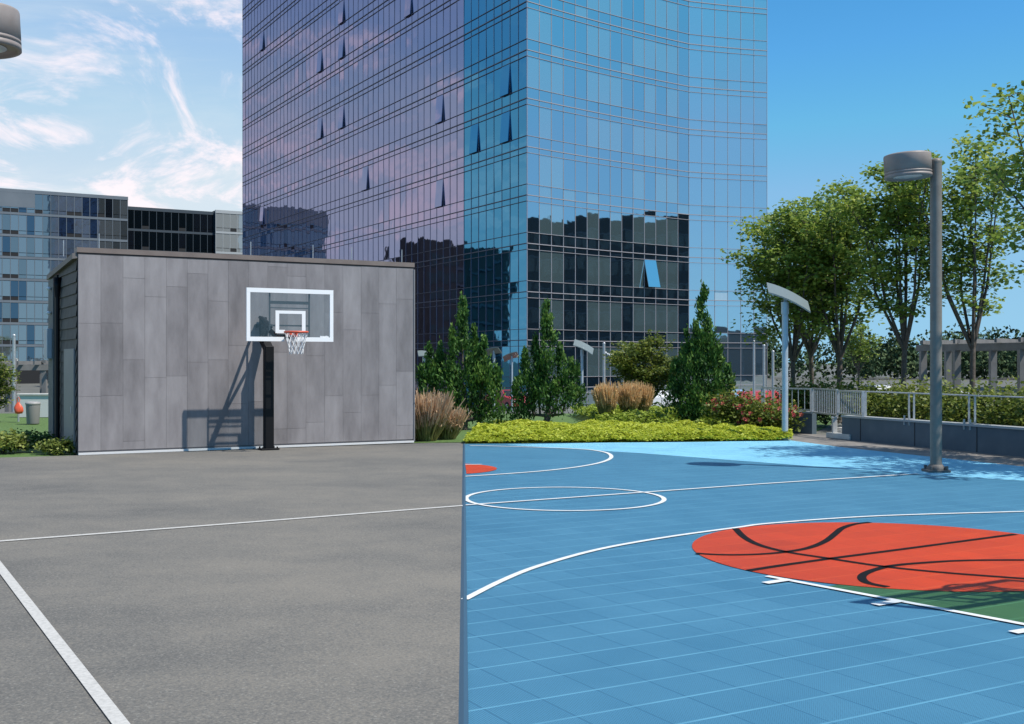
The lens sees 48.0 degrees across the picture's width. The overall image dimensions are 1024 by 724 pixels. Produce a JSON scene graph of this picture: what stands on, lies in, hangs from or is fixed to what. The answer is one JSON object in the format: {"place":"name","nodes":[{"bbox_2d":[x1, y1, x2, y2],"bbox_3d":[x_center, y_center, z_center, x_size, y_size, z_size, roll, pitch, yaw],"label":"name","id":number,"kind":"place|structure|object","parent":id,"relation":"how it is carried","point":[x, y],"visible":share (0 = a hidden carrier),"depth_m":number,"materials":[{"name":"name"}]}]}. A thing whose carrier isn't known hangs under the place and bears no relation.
{"place":"outdoors","nodes":[
{"label":"outdoors","id":0,"kind":"place"},
{"bbox_2d":[0,188,127,383],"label":"office block","id":1,"kind":"structure","parent":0,"point":[37,228],"depth_m":181.79,"materials":[{"name":"black"}]},
{"bbox_2d":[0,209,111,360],"bbox_3d":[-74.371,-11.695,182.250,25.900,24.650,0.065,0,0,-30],"label":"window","id":2,"kind":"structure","parent":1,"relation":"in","point":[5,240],"depth_m":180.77,"materials":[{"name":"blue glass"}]},
{"bbox_2d":[0,209,126,360],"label":"window","id":3,"kind":"structure","parent":1,"relation":"in","point":[104,226],"depth_m":181.83,"materials":[{"name":"blue glass"}]},
{"bbox_2d":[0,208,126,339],"bbox_3d":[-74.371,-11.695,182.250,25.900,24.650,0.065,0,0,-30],"label":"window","id":4,"kind":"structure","parent":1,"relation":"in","point":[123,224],"depth_m":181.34,"materials":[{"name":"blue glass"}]},
{"bbox_2d":[128,206,214,252],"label":"office block","id":5,"kind":"structure","parent":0,"point":[162,229],"depth_m":193.27,"materials":[{"name":"black"}]},
{"bbox_2d":[128,225,213,252],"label":"window","id":6,"kind":"structure","parent":5,"relation":"in","point":[129,226],"depth_m":192.90,"materials":[{"name":"black glass"}]},
{"bbox_2d":[212,210,241,254],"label":"office block","id":7,"kind":"structure","parent":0,"point":[228,232],"depth_m":197.46,"materials":[{"name":"grey"}]},
{"bbox_2d":[0,443,462,723],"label":"asphalt","id":8,"kind":"structure","parent":0,"point":[310,585],"depth_m":12.34,"materials":[{"name":"asphalt"}]},
{"bbox_2d":[0,3,21,58],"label":"drum street lamp","id":9,"kind":"object","parent":8,"relation":"on","point":[10,38],"visible":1,"depth_m":15.43,"materials":[{"name":"metal"}]},
{"bbox_2d":[246,287,332,449],"bbox_3d":[-6.308,0.227,30.805,2.351,4.345,1.975,0,0,25],"label":"basketball hoop","id":10,"kind":"object","parent":8,"relation":"on","point":[264,326],"visible":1,"depth_m":30.98,"materials":[{"name":"black"}]},
{"bbox_2d":[0,413,842,457],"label":"lawn","id":11,"kind":"structure","parent":0,"point":[8,421],"depth_m":42.45,"materials":[{"name":"green plant"}]},
{"bbox_2d":[0,353,20,408],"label":"garden tree","id":12,"kind":"object","parent":11,"relation":"on","point":[5,374],"visible":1,"depth_m":45.95,"materials":[{"name":"green plant"}]},
{"bbox_2d":[0,427,38,453],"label":"bush","id":13,"kind":"object","parent":11,"relation":"on","point":[11,443],"visible":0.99,"depth_m":30.28,"materials":[{"name":"green plant"}]},
{"bbox_2d":[16,393,47,416],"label":"garden wall","id":14,"kind":"structure","parent":11,"relation":"on","point":[42,398],"depth_m":50.00,"materials":[{"name":"grey"}]},
{"bbox_2d":[25,401,40,423],"bbox_3d":[-18.535,1.965,44.500,0.580,0.870,0.580,0,0,0],"label":"litter bin","id":15,"kind":"object","parent":11,"relation":"on","point":[32,412],"visible":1,"depth_m":44.29,"materials":[{"name":"grey"}]},
{"bbox_2d":[31,436,76,454],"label":"bush","id":16,"kind":"object","parent":11,"relation":"on","point":[52,446],"visible":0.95,"depth_m":29.85,"materials":[{"name":"green plant"}]},
{"bbox_2d":[44,234,414,454],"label":"pavilion","id":17,"kind":"structure","parent":11,"relation":"on","point":[147,351],"depth_m":31.62,"materials":[{"name":"concrete"}]},
{"bbox_2d":[64,349,74,451],"bbox_3d":[-11.792,1.000,30.582,0.095,2.700,1.650,0,0,-30],"label":"door","id":18,"kind":"structure","parent":17,"relation":"in","point":[69,354],"depth_m":30.45,"materials":[{"name":"metal"}]},
{"bbox_2d":[415,291,513,429],"bbox_3d":[-1.715,0.095,40.995,3.543,5.326,1.855,0,0,0],"label":"juniper tree","id":19,"kind":"object","parent":11,"relation":"on","point":[477,367],"visible":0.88,"depth_m":40.76,"materials":[{"name":"green plant"}]},
{"bbox_2d":[506,298,588,421],"bbox_3d":[1.345,0.225,44.935,3.358,5.500,1.745,0,0,0],"label":"juniper tree","id":20,"kind":"object","parent":11,"relation":"on","point":[543,391],"visible":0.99,"depth_m":44.87,"materials":[{"name":"green plant"}]},
{"bbox_2d":[463,418,793,443],"bbox_3d":[3.986,2.200,37.693,10.893,0.419,7.653,0,0,0],"label":"ground cover","id":21,"kind":"object","parent":11,"relation":"on","point":[541,431],"visible":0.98,"depth_m":35.17,"materials":[{"name":"green plant"}]},
{"bbox_2d":[767,283,810,439],"bbox_3d":[8.503,-0.042,35.386,1.250,4.884,0.720,0,0,8],"label":"panel lamp","id":22,"kind":"object","parent":21,"relation":"on","point":[786,294],"visible":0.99,"depth_m":35.31,"materials":[{"name":"metal"}]},
{"bbox_2d":[603,329,683,399],"bbox_3d":[6.076,0.509,52.001,4.073,3.981,4.661,0,0,0],"label":"magnolia shrub","id":23,"kind":"object","parent":11,"relation":"on","point":[628,358],"visible":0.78,"depth_m":51.31,"materials":[{"name":"green plant"}]},
{"bbox_2d":[570,401,736,424],"bbox_3d":[5.627,2.073,46.100,8.221,0.674,10.496,0,0,11],"label":"ground cover","id":24,"kind":"object","parent":11,"relation":"on","point":[655,413],"visible":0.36,"depth_m":42.95,"materials":[{"name":"green plant"}]},
{"bbox_2d":[591,378,622,417],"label":"feather grass","id":25,"kind":"object","parent":24,"relation":"on","point":[605,397],"depth_m":43.72,"materials":[{"name":"plant"}]},
{"bbox_2d":[616,379,642,411],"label":"feather grass","id":26,"kind":"object","parent":24,"relation":"on","point":[630,397],"depth_m":44.20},
{"bbox_2d":[630,382,655,410],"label":"feather grass","id":27,"kind":"object","parent":24,"relation":"on","point":[646,401],"depth_m":44.74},
{"bbox_2d":[659,280,735,421],"bbox_3d":[6.869,-0.042,42.085,3.023,5.971,1.975,0,0,0],"label":"juniper tree","id":28,"kind":"object","parent":11,"relation":"on","point":[705,358],"visible":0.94,"depth_m":41.81,"materials":[{"name":"green plant"}]},
{"bbox_2d":[700,382,767,424],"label":"rose bush","id":29,"kind":"object","parent":11,"relation":"on","point":[726,403],"visible":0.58,"depth_m":38.97,"materials":[{"name":"green plant"}]},
{"bbox_2d":[725,388,807,431],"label":"rose bush","id":30,"kind":"object","parent":11,"relation":"on","point":[769,416],"visible":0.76,"depth_m":38.14,"materials":[{"name":"green plant"}]},
{"bbox_2d":[720,199,859,394],"bbox_3d":[11.406,-2.026,46.879,5.766,9.053,5.274,0,0,45],"label":"street tree","id":31,"kind":"object","parent":11,"relation":"on","point":[767,256],"visible":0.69,"depth_m":46.36,"materials":[{"name":"green plant"}]},
{"bbox_2d":[762,371,831,422],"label":"planter shrub","id":32,"kind":"object","parent":11,"relation":"on","point":[791,392],"visible":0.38,"depth_m":43.09,"materials":[{"name":"green plant"}]},
{"bbox_2d":[781,411,816,433],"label":"planter wall","id":33,"kind":"structure","parent":11,"relation":"on","point":[810,427],"depth_m":38.57,"materials":[{"name":"grey concrete"}]},
{"bbox_2d":[741,189,879,383],"bbox_3d":[12.769,-2.482,50.215,5.900,9.964,5.650,0,0,0],"label":"street tree","id":34,"kind":"object","parent":11,"relation":"on","point":[810,346],"visible":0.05,"depth_m":49.77,"materials":[{"name":"green plant"}]},
{"bbox_2d":[777,368,868,424],"bbox_3d":[11.711,1.292,43.047,3.007,2.142,2.330,0,0,41],"label":"planter shrub","id":35,"kind":"object","parent":11,"relation":"on","point":[824,385],"visible":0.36,"depth_m":42.91,"materials":[{"name":"green plant"}]},
{"bbox_2d":[415,387,464,440],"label":"feather grass","id":36,"kind":"object","parent":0,"point":[432,413],"depth_m":34.84,"materials":[{"name":"plant"}]},
{"bbox_2d":[438,404,471,438],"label":"feather grass","id":37,"kind":"object","parent":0,"point":[453,427],"depth_m":35.71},
{"bbox_2d":[0,364,1016,447],"bbox_3d":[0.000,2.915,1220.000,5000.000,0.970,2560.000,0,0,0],"label":"ground","id":38,"kind":"structure","parent":0,"point":[29,388],"depth_m":190.74,"materials":[{"name":"concrete"}]},
{"bbox_2d":[0,360,47,411],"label":"pergola","id":39,"kind":"object","parent":38,"relation":"on","point":[41,366],"visible":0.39,"depth_m":58.29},
{"bbox_2d":[242,0,766,407],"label":"glass tower","id":40,"kind":"structure","parent":38,"relation":"on","point":[594,172],"depth_m":95.11,"materials":[{"name":"blue"}]},
{"bbox_2d":[527,298,538,328],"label":"window pane","id":41,"kind":"structure","parent":40,"relation":"in","point":[533,303],"depth_m":84.46,"materials":[{"name":"blue glass"}]},
{"bbox_2d":[528,250,538,280],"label":"window pane","id":42,"kind":"structure","parent":40,"relation":"in","point":[533,255],"depth_m":84.46,"materials":[{"name":"blue glass"}]},
{"bbox_2d":[528,201,538,232],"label":"window pane","id":43,"kind":"structure","parent":40,"relation":"in","point":[533,207],"depth_m":84.46,"materials":[{"name":"blue glass"}]},
{"bbox_2d":[528,153,538,184],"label":"window pane","id":44,"kind":"structure","parent":40,"relation":"in","point":[533,159],"depth_m":84.46,"materials":[{"name":"blue glass"}]},
{"bbox_2d":[540,251,550,281],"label":"window pane","id":45,"kind":"structure","parent":40,"relation":"in","point":[545,256],"depth_m":85.31,"materials":[{"name":"grey glass"}]},
{"bbox_2d":[540,203,550,233],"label":"window pane","id":46,"kind":"structure","parent":40,"relation":"in","point":[545,209],"depth_m":85.31,"materials":[{"name":"blue glass"}]},
{"bbox_2d":[552,299,562,329],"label":"window pane","id":47,"kind":"structure","parent":40,"relation":"in","point":[557,305],"depth_m":86.16,"materials":[{"name":"grey glass"}]},
{"bbox_2d":[552,252,562,282],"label":"window pane","id":48,"kind":"structure","parent":40,"relation":"in","point":[557,257],"depth_m":86.16,"materials":[{"name":"grey glass"}]},
{"bbox_2d":[552,204,562,235],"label":"window pane","id":49,"kind":"structure","parent":40,"relation":"in","point":[557,210],"depth_m":86.16,"materials":[{"name":"blue glass"}]},
{"bbox_2d":[564,300,574,329],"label":"window pane","id":50,"kind":"structure","parent":40,"relation":"in","point":[569,305],"depth_m":87.01,"materials":[{"name":"blue glass"}]},
{"bbox_2d":[564,253,574,282],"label":"window pane","id":51,"kind":"structure","parent":40,"relation":"in","point":[569,258],"depth_m":87.01,"materials":[{"name":"blue glass"}]},
{"bbox_2d":[564,206,574,236],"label":"window pane","id":52,"kind":"structure","parent":40,"relation":"in","point":[569,212],"depth_m":87.01,"materials":[{"name":"blue glass"}]},
{"bbox_2d":[576,300,586,329],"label":"window pane","id":53,"kind":"structure","parent":40,"relation":"in","point":[581,306],"depth_m":87.84,"materials":[{"name":"blue glass"}]},
{"bbox_2d":[576,254,586,283],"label":"window pane","id":54,"kind":"structure","parent":40,"relation":"in","point":[581,260],"depth_m":87.84,"materials":[{"name":"blue glass"}]},
{"bbox_2d":[576,207,586,237],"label":"window pane","id":55,"kind":"structure","parent":40,"relation":"in","point":[581,213],"depth_m":87.84,"materials":[{"name":"blue glass"}]},
{"bbox_2d":[587,301,598,330],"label":"window pane","id":56,"kind":"structure","parent":40,"relation":"in","point":[592,306],"depth_m":88.64,"materials":[{"name":"grey glass"}]},
{"bbox_2d":[587,255,598,284],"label":"window pane","id":57,"kind":"structure","parent":40,"relation":"in","point":[592,260],"depth_m":88.64,"materials":[{"name":"grey glass"}]},
{"bbox_2d":[587,209,598,238],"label":"window pane","id":58,"kind":"structure","parent":40,"relation":"in","point":[592,215],"depth_m":88.62,"materials":[{"name":"grey glass"}]},
{"bbox_2d":[599,301,609,330],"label":"window pane","id":59,"kind":"structure","parent":40,"relation":"in","point":[604,307],"depth_m":89.47,"materials":[{"name":"grey glass"}]},
{"bbox_2d":[599,256,609,285],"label":"window pane","id":60,"kind":"structure","parent":40,"relation":"in","point":[604,261],"depth_m":89.47,"materials":[{"name":"grey glass"}]},
{"bbox_2d":[599,210,609,239],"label":"window pane","id":61,"kind":"structure","parent":40,"relation":"in","point":[604,216],"depth_m":89.47,"materials":[{"name":"blue glass"}]},
{"bbox_2d":[611,302,621,330],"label":"window pane","id":62,"kind":"structure","parent":40,"relation":"in","point":[616,307],"depth_m":90.30,"materials":[{"name":"grey glass"}]},
{"bbox_2d":[611,257,621,285],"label":"window pane","id":63,"kind":"structure","parent":40,"relation":"in","point":[616,262],"depth_m":90.30,"materials":[{"name":"blue glass"}]},
{"bbox_2d":[611,212,621,240],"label":"window pane","id":64,"kind":"structure","parent":40,"relation":"in","point":[616,217],"depth_m":90.30,"materials":[{"name":"grey glass"}]},
{"bbox_2d":[622,303,632,330],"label":"window pane","id":65,"kind":"structure","parent":40,"relation":"in","point":[627,308],"depth_m":91.07,"materials":[{"name":"blue glass"}]},
{"bbox_2d":[622,258,632,286],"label":"window pane","id":66,"kind":"structure","parent":40,"relation":"in","point":[627,263],"depth_m":91.07,"materials":[{"name":"blue glass"}]},
{"bbox_2d":[622,213,632,241],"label":"window pane","id":67,"kind":"structure","parent":40,"relation":"in","point":[627,219],"depth_m":91.07,"materials":[{"name":"blue glass"}]},
{"bbox_2d":[633,303,643,331],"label":"window pane","id":68,"kind":"structure","parent":40,"relation":"in","point":[638,308],"depth_m":91.83,"materials":[{"name":"grey glass"}]},
{"bbox_2d":[633,259,643,287],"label":"window pane","id":69,"kind":"structure","parent":40,"relation":"in","point":[638,264],"depth_m":91.83,"materials":[{"name":"grey glass"}]},
{"bbox_2d":[633,214,643,242],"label":"window pane","id":70,"kind":"structure","parent":40,"relation":"in","point":[638,220],"depth_m":91.83,"materials":[{"name":"grey glass"}]},
{"bbox_2d":[645,260,659,287],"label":"open window","id":71,"kind":"structure","parent":40,"relation":"in","point":[650,265],"depth_m":92.37,"materials":[{"name":"blue glass"}]},
{"bbox_2d":[656,304,666,331],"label":"window pane","id":72,"kind":"structure","parent":40,"relation":"in","point":[661,309],"depth_m":93.42,"materials":[{"name":"grey glass"}]},
{"bbox_2d":[656,217,666,244],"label":"window pane","id":73,"kind":"structure","parent":40,"relation":"in","point":[661,222],"depth_m":93.42,"materials":[{"name":"grey glass"}]},
{"bbox_2d":[667,261,677,288],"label":"window pane","id":74,"kind":"structure","parent":40,"relation":"in","point":[672,267],"depth_m":94.17,"materials":[{"name":"grey glass"}]},
{"bbox_2d":[667,218,677,245],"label":"window pane","id":75,"kind":"structure","parent":40,"relation":"in","point":[672,224],"depth_m":94.17,"materials":[{"name":"grey glass"}]},
{"bbox_2d":[678,262,688,289],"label":"window pane","id":76,"kind":"structure","parent":40,"relation":"in","point":[683,267],"depth_m":94.91,"materials":[{"name":"blue glass"}]},
{"bbox_2d":[689,263,701,289],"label":"window pane","id":77,"kind":"structure","parent":40,"relation":"in","point":[695,269],"depth_m":95.49,"materials":[{"name":"blue glass"}]},
{"bbox_2d":[689,220,701,247],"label":"window pane","id":78,"kind":"structure","parent":40,"relation":"in","point":[695,226],"depth_m":95.49,"materials":[{"name":"blue glass"}]},
{"bbox_2d":[702,263,714,290],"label":"window pane","id":79,"kind":"structure","parent":40,"relation":"in","point":[708,269],"depth_m":95.91,"materials":[{"name":"blue glass"}]},
{"bbox_2d":[702,221,714,247],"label":"window pane","id":80,"kind":"structure","parent":40,"relation":"in","point":[708,233],"depth_m":95.89,"materials":[{"name":"blue glass"}]},
{"bbox_2d":[715,264,726,290],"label":"window pane","id":81,"kind":"structure","parent":40,"relation":"in","point":[720,269],"depth_m":96.25,"materials":[{"name":"blue glass"}]},
{"bbox_2d":[715,306,727,332],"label":"window pane","id":82,"kind":"structure","parent":40,"relation":"in","point":[720,311],"depth_m":96.26,"materials":[{"name":"blue glass"}]},
{"bbox_2d":[715,221,727,248],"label":"window pane","id":83,"kind":"structure","parent":40,"relation":"in","point":[721,232],"depth_m":96.26,"materials":[{"name":"blue glass"}]},
{"bbox_2d":[728,306,740,332],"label":"window pane","id":84,"kind":"structure","parent":40,"relation":"in","point":[733,311],"depth_m":96.62,"materials":[{"name":"blue glass"}]},
{"bbox_2d":[728,222,740,248],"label":"window pane","id":85,"kind":"structure","parent":40,"relation":"in","point":[733,243],"depth_m":96.59,"materials":[{"name":"blue glass"}]},
{"bbox_2d":[741,348,752,374],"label":"window pane","id":86,"kind":"structure","parent":40,"relation":"in","point":[746,353],"depth_m":96.94,"materials":[{"name":"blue glass"}]},
{"bbox_2d":[772,175,912,421],"bbox_3d":[13.038,-2.415,46.133,5.414,9.829,5.959,0,0,0],"label":"street tree","id":87,"kind":"object","parent":38,"relation":"on","point":[834,287],"visible":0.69,"depth_m":45.34,"materials":[{"name":"green plant"}]},
{"bbox_2d":[812,368,889,424],"bbox_3d":[12.306,1.284,41.092,2.612,2.159,2.669,0,0,-30],"label":"planter shrub","id":88,"kind":"object","parent":38,"relation":"on","point":[841,386],"visible":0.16,"depth_m":40.99,"materials":[{"name":"green plant"}]},
{"bbox_2d":[842,324,886,388],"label":"street tree","id":89,"kind":"object","parent":38,"relation":"on","point":[860,348],"visible":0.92,"depth_m":69.73,"materials":[{"name":"green plant"}]},
{"bbox_2d":[828,377,918,419],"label":"planter shrub","id":90,"kind":"object","parent":38,"relation":"on","point":[864,388],"visible":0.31,"depth_m":39.44,"materials":[{"name":"green plant"}]},
{"bbox_2d":[813,149,964,390],"bbox_3d":[14.174,-2.546,41.813,4.454,10.093,5.469,0,0,-33],"label":"street tree","id":91,"kind":"object","parent":38,"relation":"on","point":[900,308],"visible":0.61,"depth_m":41.74,"materials":[{"name":"green plant"}]},
{"bbox_2d":[858,374,928,417],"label":"planter shrub","id":92,"kind":"object","parent":38,"relation":"on","point":[878,407],"visible":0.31,"depth_m":38.10,"materials":[{"name":"green plant"}]},
{"bbox_2d":[767,323,1023,379],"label":"distant wood","id":93,"kind":"object","parent":38,"relation":"on","point":[890,357],"visible":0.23,"depth_m":225.23,"materials":[{"name":"plant"}]},
{"bbox_2d":[876,374,965,421],"bbox_3d":[13.101,1.236,36.608,2.915,2.252,2.436,0,0,0],"label":"planter shrub","id":94,"kind":"object","parent":38,"relation":"on","point":[905,400],"visible":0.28,"depth_m":36.49,"materials":[{"name":"green plant"}]},
{"bbox_2d":[905,369,994,421],"bbox_3d":[13.416,1.291,34.991,2.711,2.142,2.262,0,0,0],"label":"planter shrub","id":95,"kind":"object","parent":38,"relation":"on","point":[924,401],"visible":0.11,"depth_m":34.85,"materials":[{"name":"green plant"}]},
{"bbox_2d":[881,134,1023,394],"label":"street tree","id":96,"kind":"object","parent":38,"relation":"on","point":[971,253],"visible":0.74,"depth_m":39.74,"materials":[{"name":"green plant"}]},
{"bbox_2d":[922,377,1014,423],"bbox_3d":[13.504,1.395,33.551,2.955,1.933,2.334,0,0,29],"label":"planter shrub","id":97,"kind":"object","parent":38,"relation":"on","point":[962,401],"visible":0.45,"depth_m":33.37,"materials":[{"name":"green plant"}]},
{"bbox_2d":[916,337,1023,400],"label":"pergola","id":98,"kind":"object","parent":38,"relation":"on","point":[952,349],"visible":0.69,"depth_m":54.48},
{"bbox_2d":[942,80,1023,284],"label":"street tree","id":99,"kind":"object","parent":38,"relation":"on","point":[1016,165],"visible":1,"depth_m":28.86,"materials":[{"name":"green plant"}]},
{"bbox_2d":[971,374,1023,425],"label":"planter shrub","id":100,"kind":"object","parent":38,"relation":"on","point":[1005,401],"visible":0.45,"depth_m":31.86,"materials":[{"name":"green plant"}]},
{"bbox_2d":[986,383,1023,426],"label":"planter shrub","id":101,"kind":"object","parent":38,"relation":"on","point":[1018,419],"visible":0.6,"depth_m":30.69,"materials":[{"name":"green plant"}]},
{"bbox_2d":[0,0,1023,363],"label":"sky","id":102,"kind":"structure","parent":0,"point":[140,101],"materials":[{"name":"blue"}]},
{"bbox_2d":[458,440,1023,723],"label":"basketball court","id":103,"kind":"object","parent":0,"point":[762,582],"visible":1,"depth_m":12.34,"materials":[{"name":"blue tile"}]},
{"bbox_2d":[883,150,950,472],"bbox_3d":[8.848,-1.089,25.206,1.371,6.977,1.000,0,0,0],"label":"drum street lamp","id":104,"kind":"object","parent":103,"relation":"on","point":[910,165],"visible":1,"depth_m":25.09,"materials":[{"name":"grey metal"}]},
{"bbox_2d":[790,433,1023,466],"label":"walkway","id":105,"kind":"structure","parent":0,"point":[925,451],"depth_m":31.67,"materials":[{"name":"concrete"}]},
{"bbox_2d":[826,427,850,439],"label":"garden steps","id":106,"kind":"structure","parent":105,"relation":"on","point":[838,435],"depth_m":36.14,"materials":[{"name":"concrete"}]},
{"bbox_2d":[831,417,837,432],"bbox_3d":[10.208,2.065,36.400,0.180,0.670,0.180,0,0,0],"label":"gate post","id":107,"kind":"object","parent":106,"relation":"on","point":[834,424],"visible":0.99,"depth_m":36.33,"materials":[{"name":"concrete"}]},
{"bbox_2d":[811,388,837,416],"bbox_3d":[10.120,1.288,37.250,0.076,0.865,1.980,0,0,-8],"label":"picket panel","id":108,"kind":"object","parent":107,"relation":"attached to","point":[813,400],"visible":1,"depth_m":37.38,"materials":[{"name":"metal"}]},
{"bbox_2d":[841,415,1023,456],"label":"planter wall","id":109,"kind":"structure","parent":105,"relation":"on","point":[995,439],"depth_m":31.72,"materials":[{"name":"grey concrete"}]},
{"bbox_2d":[837,390,863,416],"bbox_3d":[10.411,1.268,35.400,0.078,0.785,1.690,0,0,-11],"label":"picket panel","id":110,"kind":"object","parent":109,"relation":"on","point":[848,413],"visible":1,"depth_m":35.39,"materials":[{"name":"metal"}]},
{"bbox_2d":[852,390,1023,429],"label":"railing","id":111,"kind":"object","parent":109,"relation":"on","point":[908,393],"depth_m":32.81,"materials":[{"name":"metal"}]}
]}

